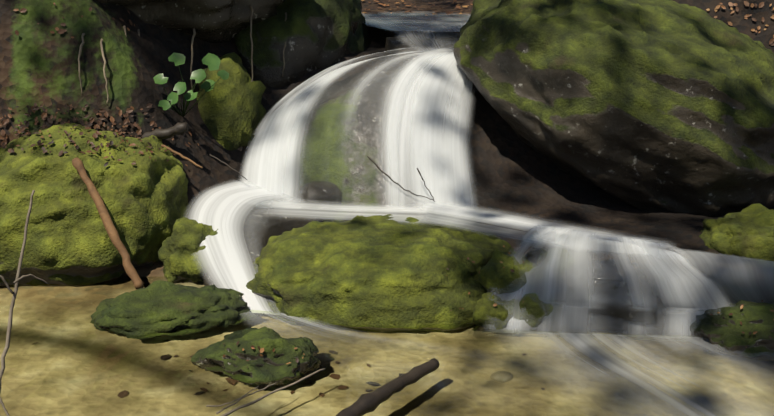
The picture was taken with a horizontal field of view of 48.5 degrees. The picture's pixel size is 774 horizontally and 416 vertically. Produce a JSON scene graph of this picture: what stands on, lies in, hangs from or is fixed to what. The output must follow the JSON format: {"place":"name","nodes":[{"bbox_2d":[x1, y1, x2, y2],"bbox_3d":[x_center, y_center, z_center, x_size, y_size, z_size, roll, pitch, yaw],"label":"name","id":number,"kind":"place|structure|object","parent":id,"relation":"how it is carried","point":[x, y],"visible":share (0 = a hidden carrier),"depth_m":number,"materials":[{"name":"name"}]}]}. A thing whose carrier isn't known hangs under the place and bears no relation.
{"place":"outdoors","nodes":[
{"label":"outdoors","id":0,"kind":"place"},
{"bbox_2d":[0,275,773,415],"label":"pool water","id":1,"kind":"structure","parent":0,"point":[64,356],"depth_m":1.98,"materials":[{"name":"beige liquid"}]},
{"bbox_2d":[206,386,258,406],"bbox_3d":[-0.310,0.389,1.768,0.021,0.016,0.149,9,16,35],"label":"twig","id":2,"kind":"object","parent":1,"relation":"on","point":[230,402],"visible":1,"depth_m":1.74,"materials":[{"name":"brown wood"}]},
{"bbox_2d":[216,382,276,413],"bbox_3d":[-0.291,0.395,1.796,0.008,0.010,0.189,8,15,31],"label":"twig","id":3,"kind":"object","parent":1,"relation":"on","point":[243,397],"visible":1,"depth_m":1.78,"materials":[{"name":"brown wood"}]},
{"bbox_2d":[220,368,324,415],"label":"twig","id":4,"kind":"object","parent":1,"relation":"on","point":[258,399],"visible":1,"depth_m":1.81,"materials":[{"name":"brown wood"}]},
{"bbox_2d":[336,358,439,415],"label":"stick","id":5,"kind":"object","parent":1,"relation":"on","point":[363,404],"visible":0.94,"depth_m":1.78,"materials":[{"name":"brown wood"}]},
{"bbox_2d":[241,311,771,415],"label":"pool foam","id":6,"kind":"object","parent":1,"relation":"on","point":[313,323],"depth_m":2.01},
{"bbox_2d":[486,225,731,337],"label":"cascade water","id":7,"kind":"structure","parent":1,"relation":"on","point":[669,287],"depth_m":2.22,"materials":[{"name":"white liquid"}]},
{"bbox_2d":[584,312,635,328],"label":"cascade rock","id":8,"kind":"object","parent":1,"relation":"on","point":[611,322],"depth_m":2.25,"materials":[{"name":"grey stone"}]},
{"bbox_2d":[493,330,773,415],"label":"pool foam","id":9,"kind":"object","parent":1,"relation":"on","point":[575,339],"depth_m":1.99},
{"bbox_2d":[657,298,674,319],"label":"cascade rock","id":10,"kind":"object","parent":1,"relation":"on","point":[660,304],"depth_m":2.26,"materials":[{"name":"grey stone"}]},
{"bbox_2d":[670,248,773,303],"bbox_3d":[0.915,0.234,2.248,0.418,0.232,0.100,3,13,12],"label":"flowing water","id":11,"kind":"structure","parent":1,"relation":"on","point":[748,291],"depth_m":2.21,"materials":[{"name":"grey liquid"}]},
{"bbox_2d":[0,0,773,276],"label":"soil bank","id":12,"kind":"structure","parent":0,"point":[514,173],"depth_m":3.04,"materials":[{"name":"brown soil"}]},
{"bbox_2d":[0,190,34,393],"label":"twig branch","id":13,"kind":"object","parent":12,"relation":"on","point":[7,344],"visible":1,"depth_m":1.32,"materials":[{"name":"wood"}]},
{"bbox_2d":[0,397,8,415],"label":"twig branch","id":14,"kind":"object","parent":13,"relation":"attached to","point":[4,408],"visible":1,"depth_m":1.31,"materials":[{"name":"brown wood"}]},
{"bbox_2d":[0,275,13,293],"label":"twig branch","id":15,"kind":"object","parent":13,"relation":"attached to","point":[7,285],"visible":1,"depth_m":1.31,"materials":[{"name":"brown wood"}]},
{"bbox_2d":[13,274,47,283],"bbox_3d":[-0.552,0.113,1.334,0.004,0.024,0.055,11,17,40],"label":"twig branch","id":16,"kind":"object","parent":13,"relation":"attached to","point":[18,279],"visible":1,"depth_m":1.33,"materials":[{"name":"wood"}]},
{"bbox_2d":[78,33,84,93],"bbox_3d":[-1.022,-0.484,2.881,0.014,0.201,0.069,1,13,5],"label":"root","id":17,"kind":"object","parent":12,"relation":"on","point":[81,45],"visible":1,"depth_m":2.87,"materials":[{"name":"brown wood"}]},
{"bbox_2d":[0,123,190,285],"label":"mossy boulder","id":18,"kind":"object","parent":12,"relation":"on","point":[145,200],"visible":0.71,"depth_m":2.61,"materials":[{"name":"green plant"}]},
{"bbox_2d":[72,157,143,288],"bbox_3d":[-0.827,0.044,2.539,0.287,0.364,0.033,9,16,35],"label":"leaning stick","id":19,"kind":"object","parent":18,"relation":"attached to","point":[112,232],"visible":0.98,"depth_m":2.52,"materials":[{"name":"brown wood"}]},
{"bbox_2d":[100,39,108,105],"bbox_3d":[-0.953,-0.458,2.903,0.013,0.223,0.072,-6,14,-23],"label":"root","id":20,"kind":"object","parent":12,"relation":"on","point":[102,52],"visible":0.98,"depth_m":2.89,"materials":[{"name":"brown wood"}]},
{"bbox_2d":[139,122,187,138],"bbox_3d":[-0.858,-0.255,2.958,0.364,0.089,0.047,2,13,8],"label":"log branch","id":21,"kind":"object","parent":12,"relation":"on","point":[178,129],"visible":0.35,"depth_m":2.92,"materials":[{"name":"brown wood"}]},
{"bbox_2d":[91,280,254,335],"bbox_3d":[-0.583,0.279,2.362,0.460,0.147,0.327,-2,13,-7],"label":"flat rock","id":22,"kind":"object","parent":12,"relation":"on","point":[158,306],"visible":0.73,"depth_m":2.27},
{"bbox_2d":[161,145,202,167],"bbox_3d":[-0.692,-0.173,2.898,0.152,0.075,0.015,4,14,16],"label":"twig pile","id":23,"kind":"object","parent":12,"relation":"on","point":[179,154],"visible":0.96,"depth_m":2.90,"materials":[{"name":"brown wood"}]},
{"bbox_2d":[158,217,217,282],"bbox_3d":[-0.603,0.153,2.698,0.216,0.234,0.243,0,13,1],"label":"rock","id":24,"kind":"object","parent":12,"relation":"on","point":[182,242],"visible":0.46,"depth_m":2.62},
{"bbox_2d":[96,0,284,42],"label":"bank rock","id":25,"kind":"object","parent":12,"relation":"on","point":[217,21],"visible":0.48,"depth_m":3.19,"materials":[{"name":"black stone"}]},
{"bbox_2d":[250,5,252,81],"bbox_3d":[-0.517,-0.605,3.298,0.013,0.337,0.068,-1,13,-2],"label":"root","id":26,"kind":"object","parent":25,"relation":"attached to","point":[251,7],"visible":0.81,"depth_m":3.28,"materials":[{"name":"brown wood"}]},
{"bbox_2d":[153,53,228,116],"bbox_3d":[-0.698,-0.422,2.998,0.307,0.235,0.141,6,14,23],"label":"leafy plant","id":27,"kind":"object","parent":12,"relation":"on","point":[211,61],"depth_m":2.99,"materials":[{"name":"green plant"}]},
{"bbox_2d":[210,154,246,179],"bbox_3d":[-0.544,-0.142,2.955,0.146,0.083,0.010,5,14,20],"label":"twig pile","id":28,"kind":"object","parent":12,"relation":"on","point":[226,164],"visible":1,"depth_m":2.96,"materials":[{"name":"brown wood"}]},
{"bbox_2d":[197,52,265,150],"bbox_3d":[-0.616,-0.345,3.348,0.299,0.513,0.351,0,13,1],"label":"bank rock","id":29,"kind":"object","parent":12,"relation":"on","point":[232,109],"visible":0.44,"depth_m":3.21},
{"bbox_2d":[190,28,195,92],"bbox_3d":[-0.721,-0.503,3.214,0.016,0.327,0.070,0,13,1],"label":"root","id":30,"kind":"object","parent":29,"relation":"on","point":[194,33],"visible":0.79,"depth_m":3.19,"materials":[{"name":"brown wood"}]},
{"bbox_2d":[185,178,303,311],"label":"stream water","id":31,"kind":"structure","parent":12,"relation":"on","point":[222,210],"depth_m":2.68,"materials":[{"name":"white liquid"}]},
{"bbox_2d":[191,326,318,381],"bbox_3d":[-0.313,0.364,2.050,0.308,0.157,0.239,2,13,10],"label":"rock","id":32,"kind":"object","parent":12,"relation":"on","point":[269,365],"visible":0.73,"depth_m":1.98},
{"bbox_2d":[203,205,323,287],"bbox_3d":[-0.438,0.306,2.857,0.523,0.664,0.892,0,13,1],"label":"stream rock","id":33,"kind":"object","parent":12,"relation":"on","point":[272,225],"visible":0.02,"depth_m":2.85,"materials":[{"name":"grey stone"}]},
{"bbox_2d":[234,0,370,87],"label":"bank rock","id":34,"kind":"object","parent":12,"relation":"on","point":[315,34],"visible":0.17,"depth_m":3.42,"materials":[{"name":"black stone"}]},
{"bbox_2d":[282,12,286,76],"bbox_3d":[-0.406,-0.648,3.410,0.021,0.250,0.070,0,13,1],"label":"root","id":35,"kind":"object","parent":34,"relation":"attached to","point":[284,47],"visible":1,"depth_m":3.40,"materials":[{"name":"brown wood"}]},
{"bbox_2d":[246,214,519,326],"bbox_3d":[0.007,0.237,2.618,0.931,0.414,0.744,-1,13,-4],"label":"rock","id":36,"kind":"object","parent":12,"relation":"on","point":[379,270],"visible":0.62,"depth_m":2.35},
{"bbox_2d":[259,198,478,227],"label":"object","id":37,"kind":"structure","parent":36,"relation":"on","point":[338,213],"depth_m":2.72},
{"bbox_2d":[294,62,479,229],"bbox_3d":[-0.063,-0.087,3.365,1.020,0.939,0.904,0,13,1],"label":"dome rock","id":38,"kind":"object","parent":12,"relation":"on","point":[339,124],"depth_m":3.06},
{"bbox_2d":[297,181,341,214],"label":"wet rock","id":39,"kind":"object","parent":38,"relation":"on","point":[312,191],"visible":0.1,"depth_m":2.95,"materials":[{"name":"grey stone"}]},
{"bbox_2d":[240,46,480,212],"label":"waterfall water","id":40,"kind":"structure","parent":38,"relation":"on","point":[400,160],"depth_m":3.06,"materials":[{"name":"white liquid"}]},
{"bbox_2d":[417,168,434,201],"bbox_3d":[0.131,-0.078,2.904,0.068,0.114,0.008,5,14,19],"label":"fallen twig","id":41,"kind":"object","parent":40,"relation":"attached to","point":[424,183],"visible":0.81,"depth_m":2.90,"materials":[{"name":"brown wood"}]},
{"bbox_2d":[367,156,433,199],"bbox_3d":[0.045,-0.103,2.918,0.235,0.142,0.010,4,13,15],"label":"fallen twig","id":42,"kind":"object","parent":38,"relation":"on","point":[369,158],"visible":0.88,"depth_m":2.93,"materials":[{"name":"brown wood"}]},
{"bbox_2d":[0,0,773,367],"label":"dead leaf litter","id":43,"kind":"object","parent":12,"relation":"on","point":[90,122],"visible":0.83,"depth_m":2.85,"materials":[{"name":"brown plant"}]},
{"bbox_2d":[385,37,458,61],"bbox_3d":[0.253,-0.478,3.708,0.611,0.511,0.348,0,13,1],"label":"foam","id":44,"kind":"object","parent":12,"relation":"on","point":[392,44],"visible":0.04,"depth_m":3.57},
{"bbox_2d":[416,201,673,256],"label":"channel water","id":45,"kind":"structure","parent":12,"relation":"on","point":[512,221],"depth_m":2.52,"materials":[{"name":"white liquid"}]},
{"bbox_2d":[453,0,773,216],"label":"boulder","id":46,"kind":"object","parent":12,"relation":"on","point":[658,105],"visible":0.83,"depth_m":2.95,"materials":[{"name":"stone"}]},
{"bbox_2d":[525,247,715,329],"bbox_3d":[0.579,0.416,2.422,0.778,0.603,0.458,5,14,22],"label":"ledge rock","id":47,"kind":"object","parent":12,"relation":"on","point":[617,311],"depth_m":2.26,"materials":[{"name":"grey stone"}]},
{"bbox_2d":[472,292,518,328],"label":"cascade rock","id":48,"kind":"object","parent":47,"relation":"on","point":[485,311],"visible":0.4,"depth_m":2.25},
{"bbox_2d":[478,249,543,298],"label":"cascade rock","id":49,"kind":"object","parent":47,"relation":"on","point":[495,275],"visible":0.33,"depth_m":2.29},
{"bbox_2d":[514,290,561,327],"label":"cascade rock","id":50,"kind":"object","parent":47,"relation":"on","point":[534,310],"visible":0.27,"depth_m":2.24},
{"bbox_2d":[537,247,576,277],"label":"cascade rock","id":51,"kind":"object","parent":47,"relation":"on","point":[541,258],"depth_m":2.32,"materials":[{"name":"grey stone"}]},
{"bbox_2d":[690,300,773,355],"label":"dark rock","id":52,"kind":"object","parent":12,"relation":"on","point":[727,334],"visible":0.56,"depth_m":2.12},
{"bbox_2d":[699,203,773,268],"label":"mossy rock","id":53,"kind":"object","parent":12,"relation":"on","point":[747,232],"visible":0.73,"depth_m":2.72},
{"bbox_2d":[362,11,470,31],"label":"stream water","id":54,"kind":"structure","parent":0,"point":[391,17],"depth_m":3.98,"materials":[{"name":"grey liquid"}]},
{"bbox_2d":[390,29,459,52],"bbox_3d":[0.251,-0.687,3.542,0.511,0.098,0.172,0,13,1],"label":"waterfall lip","id":55,"kind":"object","parent":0,"point":[428,43],"depth_m":3.52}
]}

